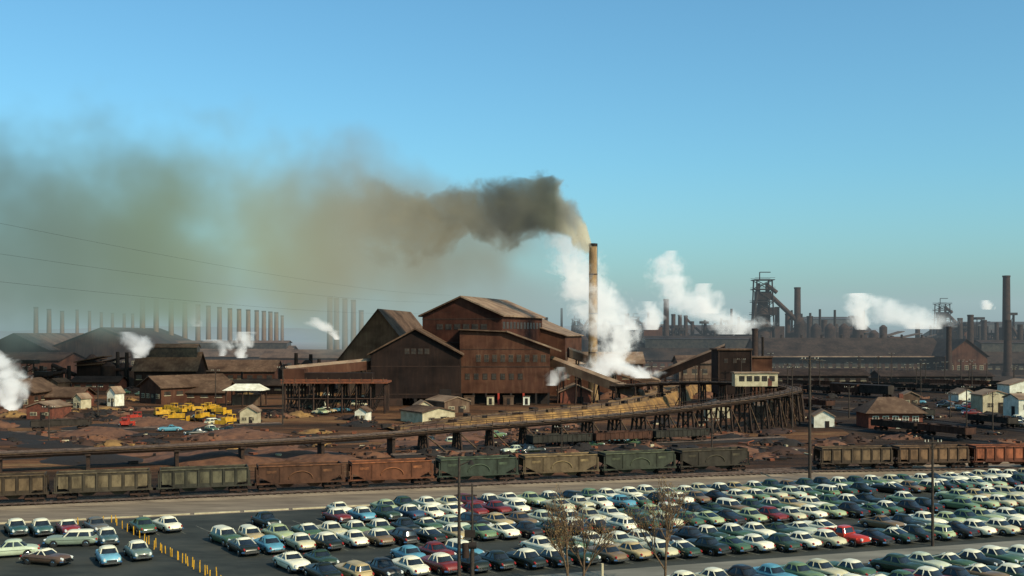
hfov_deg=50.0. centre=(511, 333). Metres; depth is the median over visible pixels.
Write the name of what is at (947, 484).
parked car
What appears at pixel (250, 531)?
parked car
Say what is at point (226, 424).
scrap pile
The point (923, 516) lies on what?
parked car
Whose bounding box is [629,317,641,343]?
blast furnace
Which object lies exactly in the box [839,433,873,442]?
scrap pile
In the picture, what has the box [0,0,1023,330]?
sky
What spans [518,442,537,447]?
parked car
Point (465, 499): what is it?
parked car
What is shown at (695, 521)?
parked car
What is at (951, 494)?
parked car
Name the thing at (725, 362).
coal bunker tower
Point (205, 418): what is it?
scrap pile
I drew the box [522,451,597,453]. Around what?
ore mound
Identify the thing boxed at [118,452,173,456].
ore mound
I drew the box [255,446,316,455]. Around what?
ore mound
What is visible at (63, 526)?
parked car
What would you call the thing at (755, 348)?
steel stack
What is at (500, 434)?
parked car
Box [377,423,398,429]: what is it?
scrap pile
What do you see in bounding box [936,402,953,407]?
parked car
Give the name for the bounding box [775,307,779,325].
steel stack
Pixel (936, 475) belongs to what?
parked car
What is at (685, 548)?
parked car
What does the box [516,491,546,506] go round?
parked car
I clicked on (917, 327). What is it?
steel stack
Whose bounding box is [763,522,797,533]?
parked car
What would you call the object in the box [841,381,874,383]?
freight car
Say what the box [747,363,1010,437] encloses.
overhead wires
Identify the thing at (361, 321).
open hearth stack
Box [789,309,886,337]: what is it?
stove plant
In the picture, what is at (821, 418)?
white shed
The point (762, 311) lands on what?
blast furnace
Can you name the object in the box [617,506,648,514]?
parked car
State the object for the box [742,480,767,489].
parked car
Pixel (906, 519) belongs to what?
parked car
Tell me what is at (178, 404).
scrap pile
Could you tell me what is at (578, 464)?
coal hopper car
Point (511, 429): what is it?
scrap pile
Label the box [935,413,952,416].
scrap pile
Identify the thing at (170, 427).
parked car
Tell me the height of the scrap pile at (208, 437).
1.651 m
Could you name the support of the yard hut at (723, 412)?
on the ground at (392, 415)
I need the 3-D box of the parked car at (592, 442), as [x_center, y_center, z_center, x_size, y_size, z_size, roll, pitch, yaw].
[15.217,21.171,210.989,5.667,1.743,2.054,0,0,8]
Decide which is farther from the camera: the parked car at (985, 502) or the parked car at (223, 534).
the parked car at (985, 502)
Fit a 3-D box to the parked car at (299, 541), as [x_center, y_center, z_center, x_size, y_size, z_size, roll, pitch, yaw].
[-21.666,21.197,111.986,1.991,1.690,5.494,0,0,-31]
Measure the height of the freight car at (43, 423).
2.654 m
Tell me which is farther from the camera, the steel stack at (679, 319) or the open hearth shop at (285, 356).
the steel stack at (679, 319)
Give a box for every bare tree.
[539,484,589,575]
[564,505,616,575]
[619,474,698,575]
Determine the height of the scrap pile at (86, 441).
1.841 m
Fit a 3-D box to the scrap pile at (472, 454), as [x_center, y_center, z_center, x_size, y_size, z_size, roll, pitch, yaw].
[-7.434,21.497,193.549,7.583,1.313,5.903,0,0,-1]
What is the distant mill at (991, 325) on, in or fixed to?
on the ground at (392, 415)
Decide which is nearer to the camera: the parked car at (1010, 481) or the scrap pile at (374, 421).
the parked car at (1010, 481)
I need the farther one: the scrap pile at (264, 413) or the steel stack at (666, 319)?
the steel stack at (666, 319)
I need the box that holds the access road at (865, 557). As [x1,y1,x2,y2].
[533,540,1023,575]
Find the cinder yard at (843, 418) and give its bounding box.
[793,375,1023,444]
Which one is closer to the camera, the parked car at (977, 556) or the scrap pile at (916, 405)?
the parked car at (977, 556)
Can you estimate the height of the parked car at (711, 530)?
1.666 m
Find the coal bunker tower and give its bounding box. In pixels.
[709,337,772,399]
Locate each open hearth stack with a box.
[33,307,38,332]
[46,309,51,332]
[60,311,63,332]
[75,309,78,332]
[88,311,90,331]
[100,312,102,326]
[111,313,113,326]
[122,313,125,327]
[131,313,133,327]
[140,298,144,328]
[153,298,158,331]
[168,301,173,335]
[182,302,187,338]
[195,304,200,339]
[206,306,210,339]
[217,307,221,339]
[227,308,232,339]
[237,309,241,339]
[246,309,250,339]
[254,310,258,339]
[261,311,265,339]
[268,311,272,339]
[274,312,278,339]
[280,315,283,339]
[327,297,332,348]
[333,298,339,348]
[342,298,347,348]
[351,300,355,341]
[359,310,363,330]
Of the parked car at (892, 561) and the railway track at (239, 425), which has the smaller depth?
the parked car at (892, 561)
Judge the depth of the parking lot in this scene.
110.04 m
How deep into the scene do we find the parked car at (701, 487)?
148.53 m
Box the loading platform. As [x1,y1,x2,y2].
[281,368,391,413]
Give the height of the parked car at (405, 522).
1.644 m
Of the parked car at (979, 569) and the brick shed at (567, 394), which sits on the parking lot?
the parked car at (979, 569)
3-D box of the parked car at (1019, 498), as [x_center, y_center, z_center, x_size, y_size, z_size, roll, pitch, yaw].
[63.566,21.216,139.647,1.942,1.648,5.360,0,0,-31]
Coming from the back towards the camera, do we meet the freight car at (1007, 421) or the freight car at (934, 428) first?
the freight car at (1007, 421)
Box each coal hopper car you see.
[0,471,50,501]
[50,467,152,500]
[153,464,251,495]
[252,461,344,491]
[345,457,433,487]
[433,454,518,483]
[516,452,599,479]
[595,449,676,476]
[671,446,749,472]
[812,445,893,469]
[889,444,969,468]
[965,444,1023,467]
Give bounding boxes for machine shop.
[136,373,229,403]
[185,380,234,402]
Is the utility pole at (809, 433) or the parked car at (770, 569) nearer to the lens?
the parked car at (770, 569)
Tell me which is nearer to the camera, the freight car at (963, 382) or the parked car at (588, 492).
the parked car at (588, 492)
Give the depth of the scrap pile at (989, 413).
285.19 m
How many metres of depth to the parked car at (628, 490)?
145.02 m
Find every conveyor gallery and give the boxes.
[283,358,370,406]
[550,356,644,403]
[567,347,660,389]
[639,344,724,397]
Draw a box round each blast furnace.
[571,316,598,342]
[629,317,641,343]
[742,272,863,337]
[932,298,992,339]
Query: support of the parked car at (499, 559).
on the parking lot
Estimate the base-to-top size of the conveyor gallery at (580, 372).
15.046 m
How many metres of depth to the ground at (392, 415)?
242.88 m
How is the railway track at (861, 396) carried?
on the cinder yard at (843, 418)
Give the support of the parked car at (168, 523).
on the parking lot
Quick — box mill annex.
[458,329,560,404]
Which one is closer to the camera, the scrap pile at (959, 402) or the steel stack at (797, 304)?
the scrap pile at (959, 402)
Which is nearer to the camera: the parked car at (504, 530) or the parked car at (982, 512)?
the parked car at (504, 530)
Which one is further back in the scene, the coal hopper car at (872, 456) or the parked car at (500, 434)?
the parked car at (500, 434)
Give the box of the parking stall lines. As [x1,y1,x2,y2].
[156,495,1022,575]
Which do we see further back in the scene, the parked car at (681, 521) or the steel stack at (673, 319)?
the steel stack at (673, 319)
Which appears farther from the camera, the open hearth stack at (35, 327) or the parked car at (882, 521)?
the open hearth stack at (35, 327)
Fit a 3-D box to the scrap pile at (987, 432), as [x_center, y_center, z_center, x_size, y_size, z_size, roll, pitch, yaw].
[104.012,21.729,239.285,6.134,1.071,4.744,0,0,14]
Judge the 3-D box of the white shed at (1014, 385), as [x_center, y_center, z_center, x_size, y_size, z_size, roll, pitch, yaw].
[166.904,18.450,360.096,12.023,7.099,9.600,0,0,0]
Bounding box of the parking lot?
[0,487,1023,575]
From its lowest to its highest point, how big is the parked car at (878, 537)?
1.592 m
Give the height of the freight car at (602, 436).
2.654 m
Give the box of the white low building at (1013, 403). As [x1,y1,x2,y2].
[1002,393,1023,416]
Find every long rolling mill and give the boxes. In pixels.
[635,336,751,372]
[745,334,936,373]
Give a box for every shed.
[70,376,128,390]
[230,379,311,393]
[556,382,592,403]
[671,355,710,380]
[772,369,870,385]
[811,408,835,427]
[870,370,994,383]
[947,388,972,400]
[969,389,1007,412]
[974,340,1023,374]
[996,378,1023,393]
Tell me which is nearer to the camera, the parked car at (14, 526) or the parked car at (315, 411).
the parked car at (14, 526)
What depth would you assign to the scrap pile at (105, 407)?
313.96 m
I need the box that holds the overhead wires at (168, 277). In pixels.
[1,223,445,313]
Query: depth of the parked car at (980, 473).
162.58 m
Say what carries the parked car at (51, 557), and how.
on the parking lot
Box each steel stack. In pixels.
[602,321,605,351]
[625,313,628,341]
[663,299,668,335]
[671,314,675,335]
[678,315,681,335]
[684,315,687,335]
[690,321,693,335]
[752,328,758,355]
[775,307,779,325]
[785,313,790,337]
[794,287,800,337]
[806,316,812,336]
[821,320,827,335]
[915,323,919,337]
[946,326,951,369]
[957,318,962,338]
[967,315,973,343]
[981,320,986,339]
[994,323,998,339]
[1001,320,1012,375]
[1002,275,1010,339]
[1017,324,1022,339]
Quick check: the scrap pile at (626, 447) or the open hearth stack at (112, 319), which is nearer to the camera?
the scrap pile at (626, 447)
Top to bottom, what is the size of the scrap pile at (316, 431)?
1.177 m
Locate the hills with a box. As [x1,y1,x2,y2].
[0,326,928,341]
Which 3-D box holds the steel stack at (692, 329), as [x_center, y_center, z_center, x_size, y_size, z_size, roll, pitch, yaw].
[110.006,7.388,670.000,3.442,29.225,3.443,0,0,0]
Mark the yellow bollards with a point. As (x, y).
(602, 564)
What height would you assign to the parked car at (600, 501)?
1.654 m
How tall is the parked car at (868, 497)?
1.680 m
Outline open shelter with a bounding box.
[222,384,268,405]
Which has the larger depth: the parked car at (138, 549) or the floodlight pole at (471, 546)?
the parked car at (138, 549)
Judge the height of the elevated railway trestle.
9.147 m
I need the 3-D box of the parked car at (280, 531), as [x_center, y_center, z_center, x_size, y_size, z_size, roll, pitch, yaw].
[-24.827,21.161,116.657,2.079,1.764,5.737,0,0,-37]
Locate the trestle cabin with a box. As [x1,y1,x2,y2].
[730,372,778,385]
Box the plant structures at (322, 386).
[241,353,335,391]
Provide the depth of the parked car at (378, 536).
113.40 m
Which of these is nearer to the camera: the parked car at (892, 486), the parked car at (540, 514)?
the parked car at (540, 514)
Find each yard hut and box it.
[25,399,72,418]
[48,378,70,386]
[72,393,92,408]
[106,386,125,405]
[238,404,261,422]
[297,394,324,409]
[353,405,372,420]
[399,404,456,422]
[412,399,432,405]
[425,395,470,412]
[704,399,729,417]
[751,400,777,417]
[897,390,920,404]
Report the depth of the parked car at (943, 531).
116.36 m
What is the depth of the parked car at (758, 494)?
143.21 m
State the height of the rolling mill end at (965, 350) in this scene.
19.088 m
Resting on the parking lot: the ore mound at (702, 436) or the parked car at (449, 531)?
the parked car at (449, 531)
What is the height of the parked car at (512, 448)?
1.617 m
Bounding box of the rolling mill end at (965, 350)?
[931,339,989,369]
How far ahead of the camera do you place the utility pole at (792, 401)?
254.93 m
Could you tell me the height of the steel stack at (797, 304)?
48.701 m
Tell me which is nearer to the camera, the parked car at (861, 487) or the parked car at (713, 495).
the parked car at (713, 495)
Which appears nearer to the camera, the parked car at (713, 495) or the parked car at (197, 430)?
the parked car at (713, 495)
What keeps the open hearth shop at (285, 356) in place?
on the ground at (392, 415)
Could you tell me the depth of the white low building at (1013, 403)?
287.84 m
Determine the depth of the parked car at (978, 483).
154.02 m
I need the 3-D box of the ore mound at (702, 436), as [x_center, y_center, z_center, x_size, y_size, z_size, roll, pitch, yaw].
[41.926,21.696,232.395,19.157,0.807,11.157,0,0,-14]
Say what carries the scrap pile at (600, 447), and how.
on the ground at (392, 415)
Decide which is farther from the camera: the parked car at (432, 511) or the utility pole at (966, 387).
the utility pole at (966, 387)
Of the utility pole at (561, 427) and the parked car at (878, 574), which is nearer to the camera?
the parked car at (878, 574)
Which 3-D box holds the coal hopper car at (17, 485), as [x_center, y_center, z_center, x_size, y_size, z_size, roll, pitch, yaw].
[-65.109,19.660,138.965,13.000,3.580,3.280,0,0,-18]
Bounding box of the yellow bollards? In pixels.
[77,515,603,575]
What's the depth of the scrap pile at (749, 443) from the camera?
215.01 m
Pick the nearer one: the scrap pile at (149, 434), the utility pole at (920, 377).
the scrap pile at (149, 434)
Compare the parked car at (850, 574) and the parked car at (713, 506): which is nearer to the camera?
the parked car at (850, 574)
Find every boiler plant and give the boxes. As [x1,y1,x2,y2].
[887,325,947,338]
[931,313,1023,339]
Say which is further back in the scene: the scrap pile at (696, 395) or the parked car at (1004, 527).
the scrap pile at (696, 395)
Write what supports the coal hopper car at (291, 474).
on the railway track at (361, 490)
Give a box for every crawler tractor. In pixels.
[119,416,134,426]
[120,412,141,418]
[153,407,172,416]
[158,403,177,409]
[168,411,189,420]
[170,404,187,413]
[184,402,193,410]
[187,404,207,411]
[193,409,215,420]
[204,401,220,411]
[210,405,231,414]
[214,414,237,424]
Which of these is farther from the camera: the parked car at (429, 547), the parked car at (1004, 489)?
the parked car at (1004, 489)
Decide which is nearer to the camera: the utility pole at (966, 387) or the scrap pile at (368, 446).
the scrap pile at (368, 446)
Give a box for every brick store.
[0,377,57,408]
[44,387,96,407]
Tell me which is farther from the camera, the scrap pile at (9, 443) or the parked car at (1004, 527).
the scrap pile at (9, 443)
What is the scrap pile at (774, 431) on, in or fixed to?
on the ground at (392, 415)
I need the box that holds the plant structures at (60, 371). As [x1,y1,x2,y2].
[0,360,113,386]
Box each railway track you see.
[0,462,1008,505]
[0,466,1023,509]
[3,440,368,459]
[16,422,282,433]
[390,436,787,457]
[431,447,807,463]
[787,421,1012,443]
[803,392,970,402]
[804,406,1023,432]
[894,390,946,392]
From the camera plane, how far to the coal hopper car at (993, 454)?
174.22 m
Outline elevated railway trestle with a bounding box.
[0,378,805,472]
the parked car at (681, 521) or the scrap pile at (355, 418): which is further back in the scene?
the scrap pile at (355, 418)
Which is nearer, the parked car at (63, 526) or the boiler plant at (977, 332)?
the parked car at (63, 526)
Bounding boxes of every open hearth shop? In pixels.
[175,340,297,359]
[259,349,344,365]
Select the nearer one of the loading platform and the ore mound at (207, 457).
the ore mound at (207, 457)
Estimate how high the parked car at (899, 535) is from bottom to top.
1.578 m
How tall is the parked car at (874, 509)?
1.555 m
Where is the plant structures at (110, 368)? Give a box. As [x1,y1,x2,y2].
[74,352,133,386]
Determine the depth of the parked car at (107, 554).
103.80 m
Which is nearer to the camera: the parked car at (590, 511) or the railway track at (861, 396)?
the parked car at (590, 511)
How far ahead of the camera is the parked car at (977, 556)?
102.56 m
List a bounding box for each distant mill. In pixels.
[580,325,746,341]
[682,326,712,335]
[803,317,871,337]
[923,322,1023,336]
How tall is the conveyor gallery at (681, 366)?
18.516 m
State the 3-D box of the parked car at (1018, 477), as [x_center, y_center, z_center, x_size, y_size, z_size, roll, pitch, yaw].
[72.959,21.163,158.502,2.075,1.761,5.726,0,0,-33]
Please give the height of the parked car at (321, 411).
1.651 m
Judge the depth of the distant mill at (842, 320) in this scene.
820.40 m
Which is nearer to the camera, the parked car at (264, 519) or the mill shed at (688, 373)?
the parked car at (264, 519)
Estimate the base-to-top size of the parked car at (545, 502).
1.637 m
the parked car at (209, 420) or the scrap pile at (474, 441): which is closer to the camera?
the scrap pile at (474, 441)
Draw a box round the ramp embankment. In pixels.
[381,380,710,430]
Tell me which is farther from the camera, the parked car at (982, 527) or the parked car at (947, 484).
the parked car at (947, 484)
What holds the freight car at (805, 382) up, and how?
on the railway track at (923, 391)
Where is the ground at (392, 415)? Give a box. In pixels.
[0,342,1023,523]
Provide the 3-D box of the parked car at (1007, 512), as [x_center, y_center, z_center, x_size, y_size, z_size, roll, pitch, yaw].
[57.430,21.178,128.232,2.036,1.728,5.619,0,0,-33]
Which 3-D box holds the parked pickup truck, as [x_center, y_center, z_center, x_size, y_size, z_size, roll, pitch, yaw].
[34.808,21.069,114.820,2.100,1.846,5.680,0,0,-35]
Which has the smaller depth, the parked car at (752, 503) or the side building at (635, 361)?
the parked car at (752, 503)
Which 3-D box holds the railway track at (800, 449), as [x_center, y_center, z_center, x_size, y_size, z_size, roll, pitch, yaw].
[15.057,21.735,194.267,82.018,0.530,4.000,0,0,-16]
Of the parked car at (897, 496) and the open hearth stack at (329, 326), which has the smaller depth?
the parked car at (897, 496)
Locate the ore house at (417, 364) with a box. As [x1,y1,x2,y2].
[367,328,463,405]
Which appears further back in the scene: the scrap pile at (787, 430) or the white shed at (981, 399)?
the white shed at (981, 399)
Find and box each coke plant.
[560,308,662,351]
[661,309,754,335]
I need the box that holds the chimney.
[588,243,598,400]
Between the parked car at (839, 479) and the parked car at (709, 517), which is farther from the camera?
the parked car at (839, 479)
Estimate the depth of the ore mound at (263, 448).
210.98 m
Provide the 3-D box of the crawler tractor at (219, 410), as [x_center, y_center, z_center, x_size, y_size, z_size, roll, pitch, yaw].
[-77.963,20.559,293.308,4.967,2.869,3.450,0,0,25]
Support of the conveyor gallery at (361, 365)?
on the ground at (392, 415)
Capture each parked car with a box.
[0,538,41,555]
[4,518,29,536]
[19,547,73,566]
[28,518,54,536]
[42,529,98,547]
[54,518,80,534]
[82,516,109,532]
[94,545,121,566]
[96,527,119,545]
[123,539,152,561]
[128,517,157,534]
[152,515,183,532]
[157,424,182,431]
[183,428,208,434]
[190,415,199,420]
[203,418,217,423]
[203,425,218,430]
[207,525,241,546]
[226,536,260,556]
[237,524,263,538]
[250,511,280,528]
[253,535,285,554]
[260,523,293,541]
[271,551,310,573]
[282,532,316,551]
[290,522,321,535]
[302,548,338,564]
[302,561,342,575]
[309,531,344,549]
[310,408,330,413]
[316,521,347,536]
[318,408,327,414]
[321,407,337,413]
[321,507,353,522]
[325,501,351,512]
[333,406,351,411]
[334,560,374,575]
[337,529,370,547]
[340,520,369,531]
[346,506,376,520]
[362,528,395,546]
[364,518,394,530]
[365,557,404,575]
[369,499,397,507]
[369,504,402,520]
[387,526,419,545]
[389,544,425,558]
[390,517,421,528]
[392,495,419,506]
[392,555,431,575]
[393,504,426,518]
[413,496,440,506]
[414,517,444,528]
[414,526,447,542]
[418,504,444,518]
[418,541,456,555]
[420,552,462,575]
[434,495,463,503]
[435,514,469,525]
[436,502,466,515]
[438,523,473,540]
[444,538,483,553]
[451,551,491,573]
[456,493,484,503]
[461,501,488,516]
[461,512,491,524]
[462,523,498,540]
[477,493,505,502]
[479,550,516,570]
[481,500,512,514]
[482,512,514,523]
[484,430,506,436]
[487,522,521,539]
[497,492,526,503]
[500,445,521,452]
[503,499,531,512]
[505,511,538,522]
[506,548,548,569]
[510,520,544,538]
[515,444,545,452]
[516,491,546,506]
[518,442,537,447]
[519,535,555,549]
[528,509,562,521]
[534,519,567,537]
[536,547,573,567]
[538,490,561,499]
[540,498,576,511]
[551,535,585,547]
[553,509,586,518]
[557,490,582,498]
[561,517,592,535]
[562,544,601,565]
[566,495,595,509]
[573,531,612,545]
[577,507,606,518]
[580,488,606,496]
[583,516,615,532]
[584,440,604,444]
[585,495,614,509]
[585,543,629,563]
[597,506,627,517]
[598,488,616,496]
[600,531,637,543]
[604,515,638,530]
[606,494,637,507]
[614,486,642,495]
[614,540,653,560]
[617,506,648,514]
[624,439,640,444]
[627,494,653,507]
[627,529,659,541]
[635,513,660,529]
[636,484,661,493]
[639,539,680,559]
[640,503,661,514]
[642,491,674,504]
[649,528,683,541]
[650,512,685,528]
[654,486,674,493]
[658,502,690,513]
[666,491,695,504]
[667,570,695,575]
[669,540,702,558]
[671,526,708,539]
[672,485,693,492]
[674,511,706,526]
[681,502,711,511]
[684,490,711,503]
[686,535,731,555]
[690,482,714,491]
[693,510,726,524]
[694,567,728,575]
[698,524,728,537]
[701,502,731,510]
[702,490,731,501]
[706,482,731,491]
[712,509,746,524]
[715,535,753,553]
[716,497,748,509]
[716,523,752,536]
[722,489,753,501]
[724,564,766,575]
[726,481,750,490]
[733,507,768,522]
[736,533,776,552]
[739,498,767,508]
[741,522,776,535]
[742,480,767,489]
[743,488,771,500]
[753,563,796,575]
[755,506,789,522]
[759,497,788,508]
[760,479,786,488]
[761,487,788,499]
[761,533,802,552]
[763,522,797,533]
[777,506,808,521]
[778,485,808,498]
[779,479,798,486]
[779,496,805,506]
[780,561,825,575]
[785,521,817,531]
[785,531,823,549]
[794,478,818,486]
[796,504,829,520]
[797,485,823,497]
[797,495,826,505]
[804,519,836,528]
[806,528,848,548]
[806,558,849,575]
[810,484,841,496]
[812,477,836,484]
[816,503,848,518]
[818,494,844,504]
[829,476,853,484]
[829,558,876,575]
[834,501,870,518]
[835,483,859,494]
[838,493,867,504]
[842,573,860,575]
[846,475,874,486]
[847,482,877,494]
[854,528,894,545]
[855,493,883,502]
[858,502,890,516]
[858,514,905,528]
[859,573,885,575]
[862,475,887,483]
[863,500,905,515]
[868,553,925,570]
[868,569,913,575]
[870,481,910,493]
[875,526,917,543]
[877,474,903,482]
[884,491,917,501]
[889,513,925,525]
[893,499,929,513]
[896,480,925,493]
[897,474,920,481]
[899,524,936,541]
[902,566,947,575]
[906,551,951,568]
[908,511,947,523]
[909,473,935,479]
[915,479,945,492]
[915,497,944,512]
[920,523,957,540]
[927,473,950,479]
[932,552,976,565]
[934,511,965,521]
[935,400,954,404]
[935,478,958,490]
[935,488,972,499]
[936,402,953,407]
[938,497,981,509]
[938,565,977,575]
[939,472,968,478]
[939,521,979,538]
[945,518,998,537]
[947,405,965,409]
[948,478,974,489]
[953,509,988,520]
[955,548,1004,566]
[956,471,982,478]
[960,409,981,414]
[961,563,1010,575]
[962,477,993,488]
[965,488,990,496]
[969,495,1001,508]
[971,469,997,477]
[971,507,1005,519]
[977,545,1023,564]
[980,476,1008,485]
[980,486,1006,495]
[981,517,1022,535]
[986,468,1011,475]
[986,563,1023,575]
[987,494,1018,507]
[987,507,1023,519]
[993,485,1023,494]
[997,475,1022,486]
[1002,469,1019,474]
[1002,544,1023,557]
[1004,493,1023,506]
[1006,517,1023,534]
[1011,473,1023,484]
[1012,414,1023,420]
[1013,485,1023,491]
[1014,420,1023,427]
[1014,507,1023,514]
[1016,468,1023,473]
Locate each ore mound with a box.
[0,431,25,433]
[0,433,58,439]
[2,420,55,427]
[10,440,93,448]
[39,454,142,465]
[55,426,138,436]
[59,424,137,429]
[102,416,189,426]
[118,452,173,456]
[142,422,220,429]
[143,450,285,465]
[172,427,288,439]
[209,438,308,449]
[225,448,256,453]
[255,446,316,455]
[256,451,299,458]
[285,450,347,458]
[286,453,363,461]
[367,436,435,441]
[380,440,484,447]
[409,424,452,428]
[431,430,518,435]
[432,444,508,451]
[436,434,484,440]
[484,421,563,430]
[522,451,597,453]
[672,433,748,438]
[717,445,758,454]
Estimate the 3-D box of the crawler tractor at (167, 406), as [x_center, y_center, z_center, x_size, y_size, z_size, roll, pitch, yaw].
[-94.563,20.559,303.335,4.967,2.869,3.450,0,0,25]
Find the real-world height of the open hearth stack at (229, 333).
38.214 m
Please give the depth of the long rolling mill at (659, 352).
613.60 m
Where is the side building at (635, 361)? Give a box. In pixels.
[567,347,645,392]
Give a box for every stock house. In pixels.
[0,352,85,379]
[131,344,207,387]
[206,360,281,378]
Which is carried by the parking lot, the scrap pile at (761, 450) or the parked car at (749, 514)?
the parked car at (749, 514)
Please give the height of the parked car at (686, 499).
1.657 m
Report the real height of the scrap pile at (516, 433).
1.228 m
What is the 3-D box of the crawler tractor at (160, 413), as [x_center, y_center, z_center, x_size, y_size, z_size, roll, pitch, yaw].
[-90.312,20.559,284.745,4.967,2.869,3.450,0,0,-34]
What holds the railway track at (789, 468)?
on the ground at (392, 415)
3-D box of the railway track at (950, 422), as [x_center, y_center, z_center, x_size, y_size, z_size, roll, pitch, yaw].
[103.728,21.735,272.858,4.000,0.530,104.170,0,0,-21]
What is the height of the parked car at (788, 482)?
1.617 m
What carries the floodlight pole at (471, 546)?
on the parking lot
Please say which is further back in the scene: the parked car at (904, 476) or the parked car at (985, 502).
the parked car at (904, 476)
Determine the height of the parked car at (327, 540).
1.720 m
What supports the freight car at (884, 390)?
on the railway track at (861, 396)
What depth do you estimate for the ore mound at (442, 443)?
212.40 m
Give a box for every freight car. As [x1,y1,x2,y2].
[30,417,91,430]
[526,431,592,447]
[589,429,651,443]
[648,427,709,441]
[783,379,813,385]
[801,385,831,393]
[803,398,834,408]
[811,380,843,385]
[830,382,860,394]
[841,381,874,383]
[859,384,893,396]
[869,378,888,382]
[871,418,924,433]
[873,382,906,389]
[889,378,921,383]
[906,383,939,390]
[917,423,976,438]
[920,408,934,418]
[922,379,954,384]
[940,385,975,391]
[955,380,989,385]
[967,413,1018,427]
[976,386,996,389]
[990,380,1001,385]
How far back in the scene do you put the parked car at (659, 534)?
113.67 m
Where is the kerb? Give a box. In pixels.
[0,504,369,523]
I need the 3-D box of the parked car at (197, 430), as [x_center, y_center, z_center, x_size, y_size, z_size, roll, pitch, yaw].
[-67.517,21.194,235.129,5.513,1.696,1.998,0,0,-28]
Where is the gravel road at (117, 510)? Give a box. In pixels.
[0,464,1020,524]
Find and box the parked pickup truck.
[817,525,872,546]
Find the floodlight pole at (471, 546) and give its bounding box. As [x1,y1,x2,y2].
[454,457,476,575]
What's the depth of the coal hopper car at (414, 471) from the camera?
153.43 m
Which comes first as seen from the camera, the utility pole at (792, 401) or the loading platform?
the utility pole at (792, 401)
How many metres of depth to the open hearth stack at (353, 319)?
638.74 m
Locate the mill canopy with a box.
[773,356,934,370]
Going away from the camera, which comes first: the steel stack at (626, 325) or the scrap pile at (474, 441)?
the scrap pile at (474, 441)
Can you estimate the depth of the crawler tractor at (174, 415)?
271.23 m
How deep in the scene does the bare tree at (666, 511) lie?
93.62 m
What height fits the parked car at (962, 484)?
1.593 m
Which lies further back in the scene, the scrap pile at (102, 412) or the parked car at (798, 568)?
the scrap pile at (102, 412)
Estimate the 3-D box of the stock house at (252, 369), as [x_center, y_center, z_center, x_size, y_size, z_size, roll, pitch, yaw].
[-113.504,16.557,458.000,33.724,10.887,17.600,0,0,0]
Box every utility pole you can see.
[42,405,54,440]
[93,385,102,417]
[211,369,219,403]
[277,366,287,423]
[554,424,568,452]
[705,418,718,446]
[789,366,797,427]
[801,356,818,478]
[816,359,822,391]
[844,386,853,417]
[876,356,880,383]
[917,362,924,394]
[924,437,941,545]
[947,392,952,417]
[961,385,972,425]
[987,392,993,430]
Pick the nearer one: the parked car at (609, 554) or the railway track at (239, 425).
the parked car at (609, 554)
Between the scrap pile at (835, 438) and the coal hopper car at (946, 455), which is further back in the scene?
the scrap pile at (835, 438)
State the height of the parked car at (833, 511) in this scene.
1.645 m
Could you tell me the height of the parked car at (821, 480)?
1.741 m
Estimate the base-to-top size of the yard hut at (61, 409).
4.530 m
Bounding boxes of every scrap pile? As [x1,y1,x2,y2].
[0,410,25,417]
[0,420,19,427]
[0,440,24,445]
[1,437,20,440]
[4,406,25,412]
[27,431,58,436]
[60,440,74,442]
[62,436,93,440]
[63,412,83,417]
[72,411,104,417]
[72,438,98,445]
[76,434,123,440]
[81,406,120,410]
[93,439,134,446]
[95,409,113,415]
[97,415,119,421]
[106,411,138,414]
[118,406,137,410]
[118,434,167,439]
[122,431,169,437]
[124,386,138,390]
[124,397,138,400]
[127,438,169,444]
[128,407,157,410]
[142,413,156,416]
[162,403,200,406]
[181,433,228,440]
[185,412,197,417]
[189,409,204,412]
[199,416,216,421]
[212,413,239,415]
[217,423,238,426]
[218,425,252,428]
[260,429,291,436]
[262,410,286,414]
[263,411,276,417]
[272,407,311,412]
[273,413,295,417]
[289,411,318,417]
[291,428,337,433]
[296,434,318,437]
[309,443,336,446]
[334,415,374,420]
[337,420,380,426]
[341,450,390,458]
[347,420,377,423]
[350,416,360,420]
[352,444,380,448]
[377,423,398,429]
[384,445,414,449]
[395,449,416,452]
[410,446,440,450]
[412,447,446,456]
[443,450,467,454]
[447,452,464,456]
[451,451,485,456]
[462,440,484,442]
[473,441,500,444]
[474,446,501,453]
[494,437,516,443]
[494,442,505,446]
[496,428,518,430]
[499,451,521,456]
[501,436,517,440]
[505,441,517,446]
[506,431,518,435]
[530,426,569,430]
[558,449,583,452]
[562,423,584,426]
[563,442,598,450]
[564,424,580,429]
[593,445,616,450]
[600,391,627,399]
[604,443,657,450]
[610,440,627,443]
[639,440,663,448]
[647,418,680,424]
[660,444,706,449]
[690,421,710,425]
[693,393,711,398]
[707,433,747,439]
[710,427,737,432]
[714,430,748,435]
[738,440,769,445]
[743,454,791,460]
[746,453,785,460]
[747,429,790,433]
[750,455,778,459]
[752,439,773,445]
[755,427,795,432]
[758,433,782,436]
[758,448,768,452]
[760,445,811,454]
[773,438,811,446]
[811,440,854,446]
[814,437,846,442]
[818,406,847,408]
[823,393,843,397]
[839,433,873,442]
[851,399,870,401]
[875,432,925,439]
[884,442,910,445]
[911,403,928,406]
[916,388,940,390]
[930,397,942,401]
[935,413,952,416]
[954,400,964,404]
[962,411,1004,417]
[976,430,1003,434]
[988,438,1021,443]
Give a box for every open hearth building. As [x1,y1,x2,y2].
[0,333,83,351]
[53,327,189,364]
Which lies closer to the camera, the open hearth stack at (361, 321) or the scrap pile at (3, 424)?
the scrap pile at (3, 424)
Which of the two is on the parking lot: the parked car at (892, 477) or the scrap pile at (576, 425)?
the parked car at (892, 477)
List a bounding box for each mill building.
[337,309,421,392]
[418,296,572,399]
[540,326,583,394]
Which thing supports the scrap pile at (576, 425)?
on the ground at (392, 415)
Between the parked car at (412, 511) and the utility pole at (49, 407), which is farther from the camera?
the utility pole at (49, 407)
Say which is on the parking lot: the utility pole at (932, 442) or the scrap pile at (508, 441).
the utility pole at (932, 442)
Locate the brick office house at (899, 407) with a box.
[852,393,928,427]

